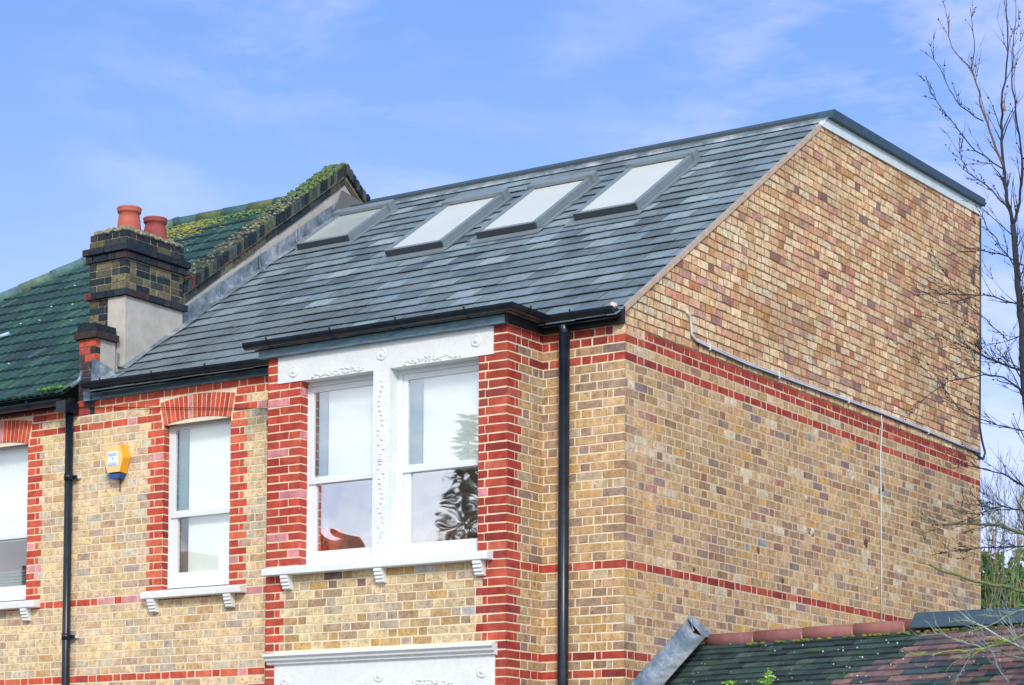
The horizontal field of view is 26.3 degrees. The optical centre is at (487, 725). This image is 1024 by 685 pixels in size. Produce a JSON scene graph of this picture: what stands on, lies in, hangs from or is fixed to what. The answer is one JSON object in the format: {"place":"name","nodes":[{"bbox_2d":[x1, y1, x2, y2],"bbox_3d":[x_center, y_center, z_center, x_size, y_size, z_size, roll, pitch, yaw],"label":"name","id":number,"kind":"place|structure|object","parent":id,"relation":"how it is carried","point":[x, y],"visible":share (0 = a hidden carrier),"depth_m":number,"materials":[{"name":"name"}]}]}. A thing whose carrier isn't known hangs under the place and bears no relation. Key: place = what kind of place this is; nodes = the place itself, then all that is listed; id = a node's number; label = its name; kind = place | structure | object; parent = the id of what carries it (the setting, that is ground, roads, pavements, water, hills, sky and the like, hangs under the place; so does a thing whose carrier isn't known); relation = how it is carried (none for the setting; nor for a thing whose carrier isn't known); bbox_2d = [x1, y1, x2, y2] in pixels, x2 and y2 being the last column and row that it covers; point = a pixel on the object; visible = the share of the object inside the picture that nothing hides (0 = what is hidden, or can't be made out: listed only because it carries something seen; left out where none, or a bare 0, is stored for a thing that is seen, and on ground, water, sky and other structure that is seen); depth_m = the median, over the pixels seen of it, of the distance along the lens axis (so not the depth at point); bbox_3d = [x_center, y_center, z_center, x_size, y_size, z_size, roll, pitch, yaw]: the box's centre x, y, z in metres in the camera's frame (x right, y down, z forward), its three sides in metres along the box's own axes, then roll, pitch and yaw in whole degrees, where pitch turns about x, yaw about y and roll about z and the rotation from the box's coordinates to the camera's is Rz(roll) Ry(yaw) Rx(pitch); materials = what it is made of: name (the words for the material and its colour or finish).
{"place":"outdoors","nodes":[
{"label":"outdoors","id":0,"kind":"place"},
{"bbox_2d":[0,0,1023,607],"label":"sky","id":1,"kind":"structure","parent":0,"point":[169,109],"materials":[{"name":"blue"}]},
{"label":"front garden paving","id":2,"kind":"structure","parent":0,"visible":0},
{"bbox_2d":[0,162,370,684],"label":"brick house","id":3,"kind":"structure","parent":2,"relation":"on","point":[127,289],"depth_m":22.03,"materials":[{"name":"beige brick"}]},
{"bbox_2d":[0,444,28,601],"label":"window","id":4,"kind":"structure","parent":3,"relation":"in","point":[13,459],"depth_m":22.28,"materials":[{"name":"white glass"}]},
{"bbox_2d":[76,109,985,684],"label":"brick house","id":5,"kind":"structure","parent":2,"relation":"on","point":[572,425],"depth_m":20.24,"materials":[{"name":"brick"}]},
{"bbox_2d":[104,445,129,490],"bbox_3d":[-3.574,-2.493,21.168,0.266,0.445,0.106,-1,-3,34],"label":"alarm box","id":6,"kind":"object","parent":5,"relation":"attached to","point":[117,459],"visible":1,"depth_m":21.12,"materials":[{"name":"yellow plastic"}]},
{"bbox_2d":[96,407,266,408],"bbox_3d":[-3.290,-3.060,21.048,3.041,0.339,0.006,-1,-3,34],"label":"cable","id":7,"kind":"object","parent":5,"relation":"attached to","point":[170,407],"visible":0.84,"depth_m":20.90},
{"bbox_2d":[167,417,230,588],"bbox_3d":[-2.482,-2.110,21.051,0.915,1.620,0.800,-1,-3,34],"label":"window","id":8,"kind":"structure","parent":5,"relation":"in","point":[199,451],"depth_m":20.84,"materials":[{"name":"white glass"}]},
{"bbox_2d":[318,525,344,550],"bbox_3d":[-1.380,-1.612,19.308,0.280,0.313,0.060,-1,-3,34],"label":"red bag","id":9,"kind":"object","parent":5,"relation":"in","point":[331,539],"visible":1,"depth_m":19.29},
{"bbox_2d":[306,374,372,564],"bbox_3d":[-1.043,-2.207,19.468,0.895,1.660,0.800,-1,-3,34],"label":"window","id":10,"kind":"structure","parent":5,"relation":"in","point":[340,411],"depth_m":19.34,"materials":[{"name":"white glass"}]},
{"bbox_2d":[287,199,397,255],"bbox_3d":[-1.562,-5.423,23.853,0.840,0.701,0.892,-1,-3,34],"label":"roof window","id":11,"kind":"structure","parent":5,"relation":"in","point":[346,225],"depth_m":23.76,"materials":[{"name":"grey glass"}]},
{"bbox_2d":[348,538,371,548],"bbox_3d":[-0.932,-1.517,19.279,0.530,0.245,0.280,-1,-3,34],"label":"wooden chest","id":12,"kind":"object","parent":5,"relation":"in","point":[360,543],"visible":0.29,"depth_m":19.25,"materials":[{"name":"brown wood"}]},
{"bbox_2d":[396,359,478,556],"bbox_3d":[-0.160,-2.230,18.873,0.965,1.660,0.800,-1,-3,34],"label":"window","id":13,"kind":"structure","parent":5,"relation":"in","point":[437,430],"depth_m":18.77,"materials":[{"name":"white glass"}]},
{"bbox_2d":[375,187,511,262],"bbox_3d":[-0.429,-5.128,22.444,0.840,0.947,1.252,-1,-3,34],"label":"roof window","id":14,"kind":"structure","parent":5,"relation":"in","point":[457,216],"depth_m":22.34,"materials":[{"name":"white glass"}]},
{"bbox_2d":[426,524,477,541],"bbox_3d":[-0.230,-1.607,18.753,0.692,0.275,0.202,-1,-3,34],"label":"cushion","id":15,"kind":"object","parent":5,"relation":"in","point":[445,532],"visible":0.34,"depth_m":18.74,"materials":[{"name":"white fabric"}]},
{"bbox_2d":[466,170,600,244],"bbox_3d":[0.477,-5.174,21.876,0.840,0.913,1.202,-1,-3,34],"label":"roof window","id":16,"kind":"structure","parent":5,"relation":"in","point":[545,200],"depth_m":21.77,"materials":[{"name":"white glass"}]},
{"bbox_2d":[563,148,701,226],"bbox_3d":[1.429,-5.235,21.309,0.835,0.954,1.262,-1,-3,34],"label":"roof window","id":17,"kind":"structure","parent":5,"relation":"in","point":[644,180],"depth_m":21.20,"materials":[{"name":"white glass"}]},
{"bbox_2d":[686,311,980,454],"bbox_3d":[3.628,-3.303,21.750,0.028,0.276,6.798,-1,-3,34],"label":"cable","id":18,"kind":"object","parent":5,"relation":"attached to","point":[777,375],"visible":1,"depth_m":21.12,"materials":[{"name":"grey plastic"}]},
{"bbox_2d":[880,414,882,621],"bbox_3d":[4.010,-2.088,22.281,0.015,2.209,0.056,-1,-3,34],"label":"cable","id":19,"kind":"object","parent":5,"relation":"attached to","point":[881,510],"visible":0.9,"depth_m":22.27,"materials":[{"name":"white plastic"}]},
{"bbox_2d":[966,218,985,459],"bbox_3d":[5.461,-4.368,24.532,0.026,2.746,0.602,-1,-3,34],"label":"cable","id":20,"kind":"object","parent":5,"relation":"attached to","point":[984,450],"visible":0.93,"depth_m":24.65,"materials":[{"name":"black plastic"}]},
{"bbox_2d":[629,607,1023,684],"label":"side building","id":21,"kind":"structure","parent":2,"relation":"on","point":[870,653],"depth_m":17.83,"materials":[{"name":"green tile"}]},
{"bbox_2d":[722,680,736,684],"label":"weed","id":22,"kind":"object","parent":21,"relation":"on","point":[732,682],"visible":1,"depth_m":17.92,"materials":[{"name":"green plant"}]},
{"bbox_2d":[757,667,775,684],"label":"weed","id":23,"kind":"object","parent":21,"relation":"on","point":[766,681],"visible":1,"depth_m":17.65,"materials":[{"name":"green plant"}]},
{"bbox_2d":[887,0,1023,597],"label":"bare tree","id":24,"kind":"object","parent":2,"relation":"on","point":[1018,286],"visible":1,"depth_m":22.37,"materials":[{"name":"brown plant"}]},
{"bbox_2d":[902,579,1023,684],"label":"bare bush","id":25,"kind":"object","parent":2,"relation":"on","point":[1012,641],"visible":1,"depth_m":16.58,"materials":[{"name":"brown plant"}]},
{"bbox_2d":[980,445,1023,608],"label":"bare sapling","id":26,"kind":"object","parent":2,"relation":"on","point":[1016,566],"visible":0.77,"depth_m":28.73,"materials":[{"name":"brown plant"}]},
{"bbox_2d":[981,548,1023,608],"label":"evergreen shrub","id":27,"kind":"object","parent":2,"relation":"on","point":[984,604],"visible":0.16,"depth_m":29.41,"materials":[{"name":"green plant"}]}
]}

